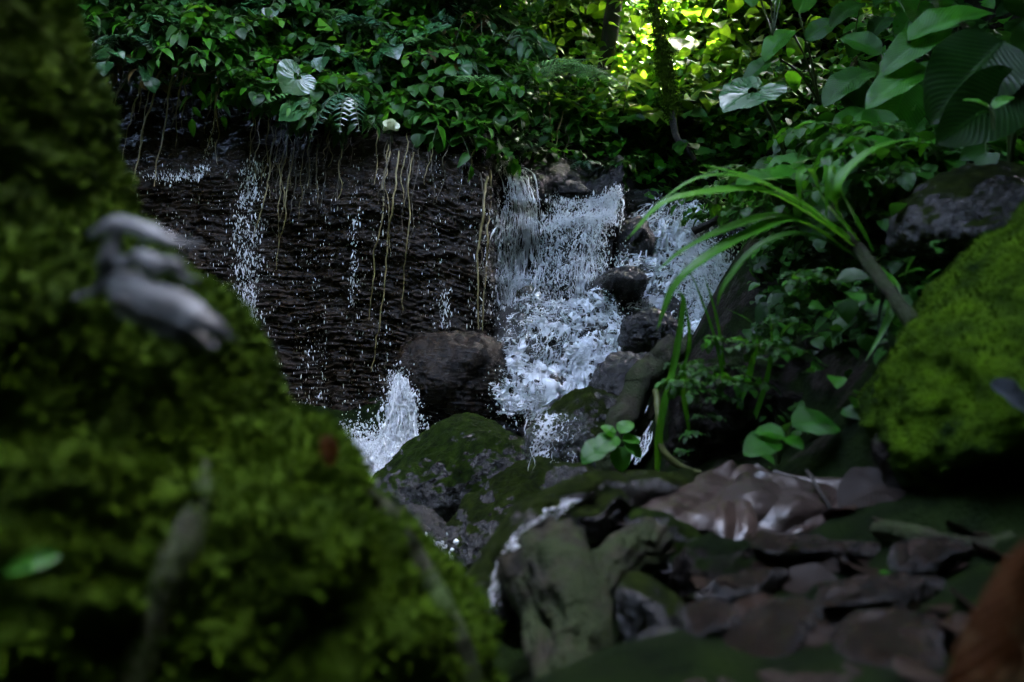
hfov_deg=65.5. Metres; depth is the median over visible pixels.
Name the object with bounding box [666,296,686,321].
rock
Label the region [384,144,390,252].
hanging root
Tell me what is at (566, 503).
stream water
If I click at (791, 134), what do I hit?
leafy plant
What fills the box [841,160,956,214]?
leafy plant
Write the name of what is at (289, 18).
leaved plant
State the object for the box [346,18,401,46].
creeping plant
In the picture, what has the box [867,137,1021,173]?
leafy plant
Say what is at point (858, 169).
leafy plant
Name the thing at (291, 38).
leafy plant
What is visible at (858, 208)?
leafy plant
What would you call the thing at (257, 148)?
hanging root
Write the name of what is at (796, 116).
leafy plant
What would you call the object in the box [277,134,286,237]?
hanging root
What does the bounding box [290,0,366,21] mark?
creeping plant
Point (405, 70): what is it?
leafy plant
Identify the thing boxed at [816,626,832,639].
dead leaf
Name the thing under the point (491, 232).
hanging root
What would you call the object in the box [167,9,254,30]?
leafy plant
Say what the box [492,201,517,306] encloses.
water spray
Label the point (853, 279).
undergrowth
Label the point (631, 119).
leafy plant
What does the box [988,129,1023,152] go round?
leafy plant
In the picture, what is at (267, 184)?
hanging root
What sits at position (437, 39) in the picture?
creeping plant
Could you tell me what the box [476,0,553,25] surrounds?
creeping plant
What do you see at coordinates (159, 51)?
creeping plant
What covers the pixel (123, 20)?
creeping plant
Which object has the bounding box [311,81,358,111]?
leafy plant
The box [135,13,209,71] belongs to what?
leaved plant
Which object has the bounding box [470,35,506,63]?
leafy plant
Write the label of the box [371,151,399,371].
hanging root
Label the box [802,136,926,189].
leafy plant
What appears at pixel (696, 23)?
leafy plant
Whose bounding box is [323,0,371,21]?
leafy plant
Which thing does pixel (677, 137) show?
branch
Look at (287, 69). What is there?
heart leaf plant
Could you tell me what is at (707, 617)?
rock slab
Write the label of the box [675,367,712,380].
leafy plant
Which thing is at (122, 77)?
hanging root
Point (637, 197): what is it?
bedrock beside falls
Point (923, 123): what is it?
broad leaf plant
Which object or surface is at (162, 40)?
leafy plant
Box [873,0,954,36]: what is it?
broad leaf plant
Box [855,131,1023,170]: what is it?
leafy plant
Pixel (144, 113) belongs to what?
hanging root
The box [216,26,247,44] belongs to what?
leaved plant
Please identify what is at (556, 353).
water spray
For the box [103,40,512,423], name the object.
cliff
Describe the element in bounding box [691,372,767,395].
leafy plant
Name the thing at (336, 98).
fern
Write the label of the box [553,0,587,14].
leafy plant
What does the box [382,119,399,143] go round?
flower
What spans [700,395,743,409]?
leafy plant
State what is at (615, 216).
waterfall
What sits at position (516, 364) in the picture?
water spray
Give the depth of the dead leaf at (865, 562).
1.66 m
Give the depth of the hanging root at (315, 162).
6.59 m
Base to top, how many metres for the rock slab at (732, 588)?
0.097 m
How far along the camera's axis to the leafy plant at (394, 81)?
6.91 m
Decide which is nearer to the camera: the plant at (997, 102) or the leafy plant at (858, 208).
the plant at (997, 102)
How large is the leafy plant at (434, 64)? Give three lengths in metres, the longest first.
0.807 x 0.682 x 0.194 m
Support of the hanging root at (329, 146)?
hanging from the cliff
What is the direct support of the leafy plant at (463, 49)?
on the cliff
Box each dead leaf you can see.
[69,215,237,350]
[320,434,337,467]
[613,460,844,539]
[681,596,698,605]
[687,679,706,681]
[691,576,709,587]
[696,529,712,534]
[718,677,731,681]
[733,593,773,617]
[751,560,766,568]
[755,669,803,681]
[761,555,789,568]
[781,563,837,594]
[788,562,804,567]
[790,671,841,681]
[803,631,823,646]
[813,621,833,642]
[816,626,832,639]
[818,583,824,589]
[820,556,850,571]
[822,504,857,514]
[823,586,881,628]
[833,673,851,681]
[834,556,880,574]
[836,467,907,507]
[842,661,862,675]
[843,578,869,586]
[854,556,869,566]
[856,611,883,619]
[892,656,941,681]
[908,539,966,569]
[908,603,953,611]
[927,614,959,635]
[941,612,969,631]
[944,541,1023,681]
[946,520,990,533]
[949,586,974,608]
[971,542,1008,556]
[990,378,1023,411]
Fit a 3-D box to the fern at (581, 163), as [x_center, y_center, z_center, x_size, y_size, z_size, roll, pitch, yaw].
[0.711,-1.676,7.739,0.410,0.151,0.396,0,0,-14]
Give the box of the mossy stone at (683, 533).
[616,507,702,582]
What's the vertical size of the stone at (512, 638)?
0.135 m
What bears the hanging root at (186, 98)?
hanging from the cliff
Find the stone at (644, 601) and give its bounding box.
[615,571,684,642]
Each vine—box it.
[160,57,280,75]
[642,0,683,125]
[652,388,701,474]
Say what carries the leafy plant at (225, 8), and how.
on the undergrowth at (536, 110)
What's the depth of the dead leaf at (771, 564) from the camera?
1.72 m
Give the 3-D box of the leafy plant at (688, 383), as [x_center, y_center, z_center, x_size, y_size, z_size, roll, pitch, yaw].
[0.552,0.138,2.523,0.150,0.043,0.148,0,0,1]
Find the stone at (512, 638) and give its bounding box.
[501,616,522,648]
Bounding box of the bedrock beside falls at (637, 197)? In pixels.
[609,189,745,312]
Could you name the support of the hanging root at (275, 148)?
hanging from the cliff
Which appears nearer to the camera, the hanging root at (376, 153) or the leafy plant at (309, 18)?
the hanging root at (376, 153)
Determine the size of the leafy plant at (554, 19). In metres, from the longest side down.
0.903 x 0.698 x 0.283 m
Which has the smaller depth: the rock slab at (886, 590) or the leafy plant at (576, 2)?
the rock slab at (886, 590)
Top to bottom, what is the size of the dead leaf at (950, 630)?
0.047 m
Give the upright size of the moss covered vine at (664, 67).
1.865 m
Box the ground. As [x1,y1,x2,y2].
[266,0,1023,681]
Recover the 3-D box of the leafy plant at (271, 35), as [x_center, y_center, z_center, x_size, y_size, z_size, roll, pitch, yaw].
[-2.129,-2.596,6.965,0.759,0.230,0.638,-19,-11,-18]
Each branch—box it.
[596,334,689,471]
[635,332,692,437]
[669,110,696,161]
[691,209,756,234]
[805,469,837,517]
[843,231,917,325]
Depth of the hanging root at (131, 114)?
6.83 m
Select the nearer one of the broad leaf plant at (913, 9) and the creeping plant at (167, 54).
the broad leaf plant at (913, 9)
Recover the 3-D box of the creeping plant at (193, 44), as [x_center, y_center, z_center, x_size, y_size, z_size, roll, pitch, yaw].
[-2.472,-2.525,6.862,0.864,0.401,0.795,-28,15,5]
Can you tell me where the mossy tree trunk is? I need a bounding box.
[0,0,508,681]
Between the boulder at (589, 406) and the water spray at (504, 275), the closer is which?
the boulder at (589, 406)
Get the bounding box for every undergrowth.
[82,0,572,174]
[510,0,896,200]
[718,0,1023,241]
[742,15,1023,467]
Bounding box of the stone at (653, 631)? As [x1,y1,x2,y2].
[634,626,681,640]
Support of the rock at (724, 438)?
on the ground
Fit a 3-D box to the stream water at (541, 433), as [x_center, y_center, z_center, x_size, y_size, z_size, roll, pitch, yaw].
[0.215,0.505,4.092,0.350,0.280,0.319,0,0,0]
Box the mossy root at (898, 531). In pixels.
[869,520,1016,552]
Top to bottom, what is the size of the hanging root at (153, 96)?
1.100 m
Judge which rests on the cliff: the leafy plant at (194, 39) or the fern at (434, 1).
the leafy plant at (194, 39)
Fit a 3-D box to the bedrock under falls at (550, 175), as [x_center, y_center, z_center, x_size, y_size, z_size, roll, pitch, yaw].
[0.356,-0.485,7.081,1.667,3.063,3.340,0,0,0]
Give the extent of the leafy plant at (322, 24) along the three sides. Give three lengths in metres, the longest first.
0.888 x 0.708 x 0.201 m
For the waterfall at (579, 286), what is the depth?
6.87 m
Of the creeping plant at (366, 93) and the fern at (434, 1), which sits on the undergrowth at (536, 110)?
the creeping plant at (366, 93)
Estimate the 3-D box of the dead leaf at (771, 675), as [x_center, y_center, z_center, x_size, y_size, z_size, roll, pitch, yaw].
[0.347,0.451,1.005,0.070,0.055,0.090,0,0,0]
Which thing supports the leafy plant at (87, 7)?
on the undergrowth at (536, 110)
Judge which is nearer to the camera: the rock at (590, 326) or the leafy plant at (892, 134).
the leafy plant at (892, 134)
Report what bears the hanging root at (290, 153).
hanging from the cliff
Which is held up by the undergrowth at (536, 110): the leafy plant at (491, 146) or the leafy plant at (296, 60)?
the leafy plant at (296, 60)
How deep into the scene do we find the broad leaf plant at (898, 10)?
5.23 m
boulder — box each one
[371,412,528,522]
[393,330,520,424]
[403,503,445,541]
[440,455,588,571]
[512,285,535,302]
[524,386,652,471]
[540,462,595,490]
[588,265,648,306]
[588,351,656,395]
[612,216,654,262]
[617,307,682,353]
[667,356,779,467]
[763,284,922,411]
[857,198,1023,495]
[886,160,1023,264]
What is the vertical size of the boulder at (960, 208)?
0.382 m
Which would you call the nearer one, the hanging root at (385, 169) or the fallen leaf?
the fallen leaf
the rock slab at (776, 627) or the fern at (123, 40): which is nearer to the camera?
the rock slab at (776, 627)
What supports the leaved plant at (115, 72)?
on the undergrowth at (536, 110)
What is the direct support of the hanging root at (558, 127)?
hanging from the bedrock under falls at (550, 175)
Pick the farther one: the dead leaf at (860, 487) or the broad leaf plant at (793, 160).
the broad leaf plant at (793, 160)
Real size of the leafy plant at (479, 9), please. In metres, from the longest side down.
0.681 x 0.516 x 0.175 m
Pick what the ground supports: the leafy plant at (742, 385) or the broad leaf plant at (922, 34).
the broad leaf plant at (922, 34)
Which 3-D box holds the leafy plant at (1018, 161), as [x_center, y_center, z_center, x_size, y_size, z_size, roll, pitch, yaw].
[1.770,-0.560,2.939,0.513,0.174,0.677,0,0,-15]
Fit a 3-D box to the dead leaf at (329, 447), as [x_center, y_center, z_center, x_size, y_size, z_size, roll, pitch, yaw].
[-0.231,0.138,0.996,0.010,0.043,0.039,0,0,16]
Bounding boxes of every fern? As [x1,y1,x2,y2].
[91,34,179,76]
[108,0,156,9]
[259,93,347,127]
[310,92,366,137]
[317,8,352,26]
[321,13,385,40]
[383,0,466,17]
[402,36,458,61]
[425,15,477,43]
[430,75,513,99]
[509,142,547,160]
[520,58,642,104]
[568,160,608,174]
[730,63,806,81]
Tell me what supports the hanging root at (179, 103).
hanging from the creeping plant at (202, 96)
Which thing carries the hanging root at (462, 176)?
hanging from the cliff
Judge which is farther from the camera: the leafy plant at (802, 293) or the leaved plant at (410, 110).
the leaved plant at (410, 110)
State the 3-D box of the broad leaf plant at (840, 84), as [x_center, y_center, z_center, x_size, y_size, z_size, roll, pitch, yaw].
[1.699,-1.165,3.752,0.494,0.735,0.425,0,0,0]
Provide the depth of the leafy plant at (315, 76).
6.73 m
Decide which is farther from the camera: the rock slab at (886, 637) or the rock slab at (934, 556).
the rock slab at (934, 556)
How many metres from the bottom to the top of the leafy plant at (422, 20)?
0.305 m
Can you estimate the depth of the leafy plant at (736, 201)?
5.01 m
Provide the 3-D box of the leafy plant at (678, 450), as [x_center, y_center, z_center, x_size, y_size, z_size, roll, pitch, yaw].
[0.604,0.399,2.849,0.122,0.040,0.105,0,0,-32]
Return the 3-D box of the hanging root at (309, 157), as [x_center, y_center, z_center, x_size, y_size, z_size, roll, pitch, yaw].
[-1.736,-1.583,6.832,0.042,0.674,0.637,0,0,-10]
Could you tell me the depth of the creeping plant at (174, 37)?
6.46 m
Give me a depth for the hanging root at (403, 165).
6.22 m
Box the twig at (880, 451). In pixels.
[871,431,912,490]
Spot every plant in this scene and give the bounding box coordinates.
[76,3,138,65]
[80,0,111,16]
[81,0,166,13]
[81,10,124,41]
[86,10,204,93]
[89,3,138,40]
[89,23,196,56]
[89,28,154,54]
[89,37,173,80]
[92,47,160,93]
[100,38,149,73]
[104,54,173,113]
[108,67,117,80]
[109,1,147,10]
[115,0,187,24]
[120,30,174,69]
[126,0,182,48]
[131,12,230,137]
[133,35,261,92]
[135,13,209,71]
[143,42,231,82]
[150,0,233,20]
[150,5,223,22]
[157,10,239,38]
[160,0,280,40]
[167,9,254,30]
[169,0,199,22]
[169,22,268,78]
[171,56,269,84]
[179,20,267,69]
[181,35,217,64]
[182,51,276,79]
[183,2,291,41]
[184,0,213,15]
[190,33,261,75]
[191,0,224,13]
[197,39,251,49]
[202,17,287,51]
[204,0,226,5]
[207,38,257,66]
[211,16,276,37]
[211,66,262,92]
[214,56,286,111]
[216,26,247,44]
[224,48,278,72]
[229,0,305,32]
[231,0,263,18]
[233,47,273,73]
[236,80,285,117]
[240,77,349,123]
[243,57,315,78]
[246,89,310,136]
[254,18,305,46]
[254,21,286,45]
[257,23,320,31]
[257,44,342,72]
[265,0,333,40]
[267,0,319,17]
[268,36,351,73]
[269,30,314,50]
[274,4,317,26]
[274,66,332,76]
[276,59,316,146]
[277,31,310,54]
[277,71,319,94]
[278,10,309,32]
[281,55,300,61]
[285,103,347,150]
[287,92,366,137]
[289,89,368,106]
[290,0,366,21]
[297,42,373,86]
[299,60,371,97]
[308,20,347,43]
[308,80,447,127]
[310,18,366,56]
[310,65,419,103]
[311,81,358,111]
[313,20,380,54]
[320,59,355,78]
[321,72,406,120]
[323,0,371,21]
[325,111,398,142]
[328,43,350,63]
[332,98,398,120]
[335,37,387,65]
[339,39,408,86]
[344,33,390,62]
[346,0,413,17]
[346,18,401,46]
[347,81,451,126]
[355,30,400,48]
[355,43,413,80]
[358,0,439,27]
[359,91,474,182]
[365,101,432,121]
[367,4,431,49]
[368,64,397,83]
[372,71,431,94]
[373,97,409,122]
[382,99,448,128]
[383,0,428,27]
[383,23,480,63]
[383,116,444,135]
[384,71,445,93]
[385,2,430,20]
[385,29,444,70]
[386,62,432,74]
[397,32,489,62]
[397,45,461,67]
[399,40,439,67]
[403,63,463,98]
[403,98,444,124]
[408,44,477,74]
[408,111,493,162]
[409,47,452,69]
[410,97,482,120]
[410,119,464,153]
[415,22,472,80]
[415,53,476,82]
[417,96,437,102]
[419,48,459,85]
[419,111,513,139]
[421,117,520,178]
[431,94,478,119]
[432,76,473,100]
[434,0,491,20]
[434,1,496,36]
[434,47,494,75]
[438,98,513,120]
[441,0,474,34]
[444,79,505,104]
[445,102,484,129]
[451,0,518,32]
[452,33,492,47]
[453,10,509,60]
[456,11,505,57]
[456,59,514,87]
[458,6,487,24]
[460,81,487,113]
[468,70,530,113]
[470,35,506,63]
[470,58,549,94]
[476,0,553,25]
[476,25,547,63]
[476,71,522,99]
[479,98,528,128]
[482,82,524,131]
[496,9,555,100]
[522,148,586,162]
[529,10,597,34]
[532,82,573,110]
[539,21,562,36]
[539,74,718,135]
[542,13,594,28]
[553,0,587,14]
[563,129,661,174]
[568,0,623,24]
[580,420,641,471]
[590,85,722,152]
[598,155,650,176]
[628,137,913,359]
[638,63,719,93]
[639,121,706,147]
[650,77,726,84]
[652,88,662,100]
[655,260,773,470]
[655,378,713,399]
[659,379,711,391]
[663,358,704,377]
[670,184,745,217]
[671,130,766,185]
[672,119,741,148]
[672,388,727,404]
[672,448,701,457]
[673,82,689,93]
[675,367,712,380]
[676,104,719,113]
[679,429,709,443]
[680,206,724,226]
[682,117,725,142]
[683,201,748,216]
[688,412,726,422]
[689,0,711,8]
[690,10,739,28]
[690,36,731,62]
[691,123,771,148]
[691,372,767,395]
[692,157,772,184]
[694,378,780,398]
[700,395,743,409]
[701,335,752,353]
[704,166,785,197]
[706,162,789,173]
[706,363,747,375]
[707,0,726,8]
[707,112,739,141]
[712,98,804,142]
[713,94,800,116]
[714,176,735,185]
[714,201,763,224]
[717,190,810,235]
[719,76,797,196]
[719,192,734,203]
[719,341,815,362]
[725,190,756,205]
[732,65,820,100]
[736,164,814,205]
[736,191,760,206]
[738,161,887,200]
[738,337,788,346]
[741,222,886,257]
[742,407,839,463]
[743,0,835,102]
[744,0,780,35]
[752,236,812,260]
[753,155,812,197]
[753,168,796,222]
[758,246,826,265]
[759,221,797,233]
[761,316,802,324]
[766,135,894,203]
[767,115,895,149]
[772,127,812,164]
[774,39,817,66]
[777,266,840,283]
[780,155,811,196]
[782,273,836,292]
[788,206,889,251]
[788,288,825,300]
[789,203,874,228]
[792,103,811,121]
[793,179,892,217]
[798,121,919,157]
[798,170,869,232]
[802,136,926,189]
[802,161,882,194]
[810,31,925,153]
[828,166,938,202]
[829,0,866,58]
[832,108,909,147]
[840,83,873,108]
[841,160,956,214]
[850,122,907,146]
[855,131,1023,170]
[857,58,879,82]
[861,160,922,214]
[865,5,993,109]
[867,0,956,35]
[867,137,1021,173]
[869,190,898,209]
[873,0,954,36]
[888,144,936,202]
[895,2,957,15]
[898,137,922,143]
[910,125,917,137]
[915,115,937,131]
[915,142,1006,161]
[923,20,1023,162]
[951,22,1010,37]
[957,18,993,35]
[964,95,1013,129]
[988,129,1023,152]
[995,0,1023,33]
[1005,156,1023,164]
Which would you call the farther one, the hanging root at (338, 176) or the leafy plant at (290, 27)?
the leafy plant at (290, 27)
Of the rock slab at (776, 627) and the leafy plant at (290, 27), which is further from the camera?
the leafy plant at (290, 27)
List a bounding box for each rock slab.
[683,598,740,636]
[695,568,788,603]
[722,596,824,657]
[745,530,880,563]
[813,573,945,608]
[828,608,945,668]
[887,536,972,577]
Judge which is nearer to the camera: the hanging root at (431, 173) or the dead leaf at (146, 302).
the dead leaf at (146, 302)
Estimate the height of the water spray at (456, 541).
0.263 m
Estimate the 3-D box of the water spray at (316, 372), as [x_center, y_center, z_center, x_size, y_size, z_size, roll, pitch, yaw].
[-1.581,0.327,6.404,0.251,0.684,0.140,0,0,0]
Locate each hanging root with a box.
[115,33,134,101]
[115,42,142,102]
[122,78,141,159]
[133,80,142,119]
[134,69,161,175]
[141,90,149,146]
[154,64,179,185]
[163,69,179,108]
[170,69,187,128]
[175,72,184,147]
[181,64,193,129]
[204,71,221,153]
[204,78,217,133]
[215,88,219,163]
[249,102,253,165]
[253,118,260,183]
[253,138,275,240]
[261,114,278,180]
[264,118,269,176]
[267,118,278,189]
[271,127,285,174]
[275,132,288,196]
[276,136,283,176]
[276,139,294,269]
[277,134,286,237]
[280,140,287,218]
[287,126,291,184]
[289,145,300,217]
[299,132,306,214]
[301,126,317,217]
[307,127,312,187]
[309,129,320,193]
[314,136,331,224]
[315,137,321,187]
[316,128,319,201]
[328,130,332,166]
[330,143,349,210]
[336,124,343,211]
[337,139,344,209]
[369,151,390,317]
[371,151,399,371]
[374,128,378,183]
[377,139,387,203]
[380,136,391,224]
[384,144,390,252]
[400,133,408,205]
[401,152,413,310]
[401,154,409,234]
[406,144,414,191]
[408,165,418,248]
[424,148,432,184]
[427,139,434,204]
[436,144,449,201]
[457,157,471,195]
[476,176,488,328]
[479,173,485,326]
[482,170,491,330]
[483,164,492,294]
[548,102,553,147]
[555,112,562,147]
[564,123,568,158]
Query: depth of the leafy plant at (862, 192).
2.95 m
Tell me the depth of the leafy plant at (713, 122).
8.89 m
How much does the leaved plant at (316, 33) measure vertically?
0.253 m
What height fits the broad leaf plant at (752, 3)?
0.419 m
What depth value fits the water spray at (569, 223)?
6.94 m
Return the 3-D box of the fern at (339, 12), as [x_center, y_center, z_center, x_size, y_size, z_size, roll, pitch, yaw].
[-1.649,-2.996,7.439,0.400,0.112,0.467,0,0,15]
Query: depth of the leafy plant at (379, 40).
6.92 m
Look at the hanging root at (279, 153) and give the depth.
6.93 m
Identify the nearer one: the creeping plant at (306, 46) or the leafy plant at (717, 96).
the creeping plant at (306, 46)
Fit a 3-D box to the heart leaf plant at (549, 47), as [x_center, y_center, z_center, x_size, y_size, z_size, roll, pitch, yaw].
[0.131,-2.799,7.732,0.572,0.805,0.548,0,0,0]
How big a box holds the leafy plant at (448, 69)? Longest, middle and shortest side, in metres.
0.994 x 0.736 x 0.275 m
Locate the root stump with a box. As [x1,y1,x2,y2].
[466,468,696,677]
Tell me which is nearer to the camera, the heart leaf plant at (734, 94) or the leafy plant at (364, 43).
the heart leaf plant at (734, 94)
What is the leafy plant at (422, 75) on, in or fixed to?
on the cliff
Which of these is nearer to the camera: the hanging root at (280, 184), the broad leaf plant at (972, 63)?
the broad leaf plant at (972, 63)
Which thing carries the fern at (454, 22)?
on the undergrowth at (536, 110)
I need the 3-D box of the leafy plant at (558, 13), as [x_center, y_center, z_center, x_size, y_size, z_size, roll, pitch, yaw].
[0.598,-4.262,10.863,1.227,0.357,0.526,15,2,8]
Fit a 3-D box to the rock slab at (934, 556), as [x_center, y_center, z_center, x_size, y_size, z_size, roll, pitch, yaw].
[0.833,0.435,1.591,0.156,0.105,0.286,0,0,22]
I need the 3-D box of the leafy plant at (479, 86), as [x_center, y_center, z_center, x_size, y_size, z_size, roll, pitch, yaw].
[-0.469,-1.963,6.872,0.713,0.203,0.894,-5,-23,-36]
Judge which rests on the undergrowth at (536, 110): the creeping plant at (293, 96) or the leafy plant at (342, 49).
the leafy plant at (342, 49)
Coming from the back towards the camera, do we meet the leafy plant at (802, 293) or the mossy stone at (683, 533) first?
the leafy plant at (802, 293)
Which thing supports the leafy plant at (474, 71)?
on the cliff
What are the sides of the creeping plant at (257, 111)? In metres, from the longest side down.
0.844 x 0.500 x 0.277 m
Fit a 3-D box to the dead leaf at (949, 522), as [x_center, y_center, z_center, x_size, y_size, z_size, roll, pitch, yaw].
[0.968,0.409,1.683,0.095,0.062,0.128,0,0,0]
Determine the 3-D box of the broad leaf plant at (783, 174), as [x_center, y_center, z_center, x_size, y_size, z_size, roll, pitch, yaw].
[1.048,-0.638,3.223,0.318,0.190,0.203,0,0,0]
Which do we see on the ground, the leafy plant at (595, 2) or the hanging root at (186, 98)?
the leafy plant at (595, 2)
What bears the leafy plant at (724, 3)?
on the ground
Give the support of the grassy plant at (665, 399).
on the ground
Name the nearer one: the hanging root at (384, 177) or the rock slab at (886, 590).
the rock slab at (886, 590)
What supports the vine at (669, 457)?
on the ground
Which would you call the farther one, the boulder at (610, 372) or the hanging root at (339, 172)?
the hanging root at (339, 172)
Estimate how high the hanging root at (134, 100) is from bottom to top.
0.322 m
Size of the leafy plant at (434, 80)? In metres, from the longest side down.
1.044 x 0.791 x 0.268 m
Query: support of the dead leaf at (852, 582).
on the rock slab at (886, 590)
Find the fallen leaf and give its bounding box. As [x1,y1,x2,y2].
[2,548,60,574]
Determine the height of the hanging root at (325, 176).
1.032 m
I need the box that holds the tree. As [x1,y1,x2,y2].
[593,0,622,96]
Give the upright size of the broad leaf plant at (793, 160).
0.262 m
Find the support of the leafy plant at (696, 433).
on the rock at (724, 438)
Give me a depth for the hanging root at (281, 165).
6.75 m
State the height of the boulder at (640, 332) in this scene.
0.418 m
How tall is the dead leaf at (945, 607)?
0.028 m
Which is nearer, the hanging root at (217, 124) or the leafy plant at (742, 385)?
the leafy plant at (742, 385)
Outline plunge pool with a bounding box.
[357,439,386,473]
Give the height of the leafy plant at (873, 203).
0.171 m
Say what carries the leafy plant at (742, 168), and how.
on the ground
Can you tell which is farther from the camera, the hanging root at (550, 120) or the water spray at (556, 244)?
the hanging root at (550, 120)
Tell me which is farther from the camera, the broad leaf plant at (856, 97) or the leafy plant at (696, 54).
the leafy plant at (696, 54)
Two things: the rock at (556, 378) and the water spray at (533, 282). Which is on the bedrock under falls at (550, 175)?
the rock at (556, 378)
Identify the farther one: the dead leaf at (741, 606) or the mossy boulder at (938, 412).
the mossy boulder at (938, 412)
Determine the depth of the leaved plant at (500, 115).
6.64 m
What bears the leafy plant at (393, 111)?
on the cliff
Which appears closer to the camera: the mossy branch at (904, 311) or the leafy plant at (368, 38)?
the mossy branch at (904, 311)
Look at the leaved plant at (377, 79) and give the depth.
7.03 m
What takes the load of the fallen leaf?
on the mossy tree trunk
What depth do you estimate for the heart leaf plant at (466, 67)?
6.89 m
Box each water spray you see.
[136,153,501,408]
[139,164,210,186]
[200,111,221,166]
[228,155,268,321]
[300,340,327,407]
[339,400,382,460]
[342,409,439,474]
[348,214,362,306]
[361,352,431,467]
[366,373,418,469]
[426,532,458,557]
[434,289,451,329]
[470,201,504,326]
[477,285,628,428]
[489,296,621,416]
[492,197,524,321]
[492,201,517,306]
[494,156,549,311]
[497,160,546,304]
[524,417,563,468]
[529,204,615,302]
[533,215,608,300]
[537,184,628,229]
[558,186,624,228]
[609,193,727,336]
[615,203,726,331]
[631,409,651,464]
[652,206,743,312]
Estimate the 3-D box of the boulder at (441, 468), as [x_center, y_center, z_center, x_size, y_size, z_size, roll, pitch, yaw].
[-0.375,0.849,4.902,1.102,0.802,0.929,0,0,0]
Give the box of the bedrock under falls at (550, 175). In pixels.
[492,154,636,437]
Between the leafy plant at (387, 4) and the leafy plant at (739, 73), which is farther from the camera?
the leafy plant at (739, 73)
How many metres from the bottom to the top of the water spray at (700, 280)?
1.115 m
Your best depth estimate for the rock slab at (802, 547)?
1.69 m
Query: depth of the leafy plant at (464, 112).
6.62 m
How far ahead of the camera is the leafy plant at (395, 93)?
6.43 m
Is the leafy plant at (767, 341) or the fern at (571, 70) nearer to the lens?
the leafy plant at (767, 341)
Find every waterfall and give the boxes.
[367,373,417,468]
[493,210,510,303]
[494,285,623,420]
[504,176,538,288]
[546,214,602,299]
[596,189,618,222]
[616,199,730,335]
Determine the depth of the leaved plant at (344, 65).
7.07 m
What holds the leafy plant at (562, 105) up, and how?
on the ground
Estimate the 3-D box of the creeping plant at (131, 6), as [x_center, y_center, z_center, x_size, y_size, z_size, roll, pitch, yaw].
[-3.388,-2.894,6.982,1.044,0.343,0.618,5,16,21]
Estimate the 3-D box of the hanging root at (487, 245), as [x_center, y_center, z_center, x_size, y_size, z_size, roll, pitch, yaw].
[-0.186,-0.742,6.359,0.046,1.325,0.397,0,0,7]
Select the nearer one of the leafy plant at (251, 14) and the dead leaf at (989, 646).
the dead leaf at (989, 646)
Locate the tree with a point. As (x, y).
(609, 35)
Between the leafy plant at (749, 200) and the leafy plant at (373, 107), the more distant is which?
the leafy plant at (373, 107)
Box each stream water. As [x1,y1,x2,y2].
[488,498,579,604]
[529,412,579,462]
[631,406,652,456]
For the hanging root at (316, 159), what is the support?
hanging from the cliff
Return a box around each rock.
[535,374,565,393]
[556,179,592,204]
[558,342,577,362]
[583,322,610,341]
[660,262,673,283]
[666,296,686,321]
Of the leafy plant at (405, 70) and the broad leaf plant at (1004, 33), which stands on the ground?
the broad leaf plant at (1004, 33)
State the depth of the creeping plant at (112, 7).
6.93 m
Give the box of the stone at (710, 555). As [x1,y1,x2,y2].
[668,533,762,597]
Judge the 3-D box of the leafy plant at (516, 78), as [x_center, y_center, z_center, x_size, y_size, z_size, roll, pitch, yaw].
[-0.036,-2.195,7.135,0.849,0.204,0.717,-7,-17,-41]
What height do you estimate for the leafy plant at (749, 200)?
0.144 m
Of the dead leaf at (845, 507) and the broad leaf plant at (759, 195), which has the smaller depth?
the dead leaf at (845, 507)
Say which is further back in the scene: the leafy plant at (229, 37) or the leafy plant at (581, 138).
the leafy plant at (581, 138)
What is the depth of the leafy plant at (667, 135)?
9.23 m
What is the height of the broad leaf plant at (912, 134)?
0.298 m
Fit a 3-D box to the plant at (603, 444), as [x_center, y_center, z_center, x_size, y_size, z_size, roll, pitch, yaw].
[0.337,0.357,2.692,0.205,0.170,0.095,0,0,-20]
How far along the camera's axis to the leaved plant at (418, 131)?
6.36 m
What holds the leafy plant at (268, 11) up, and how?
on the ground

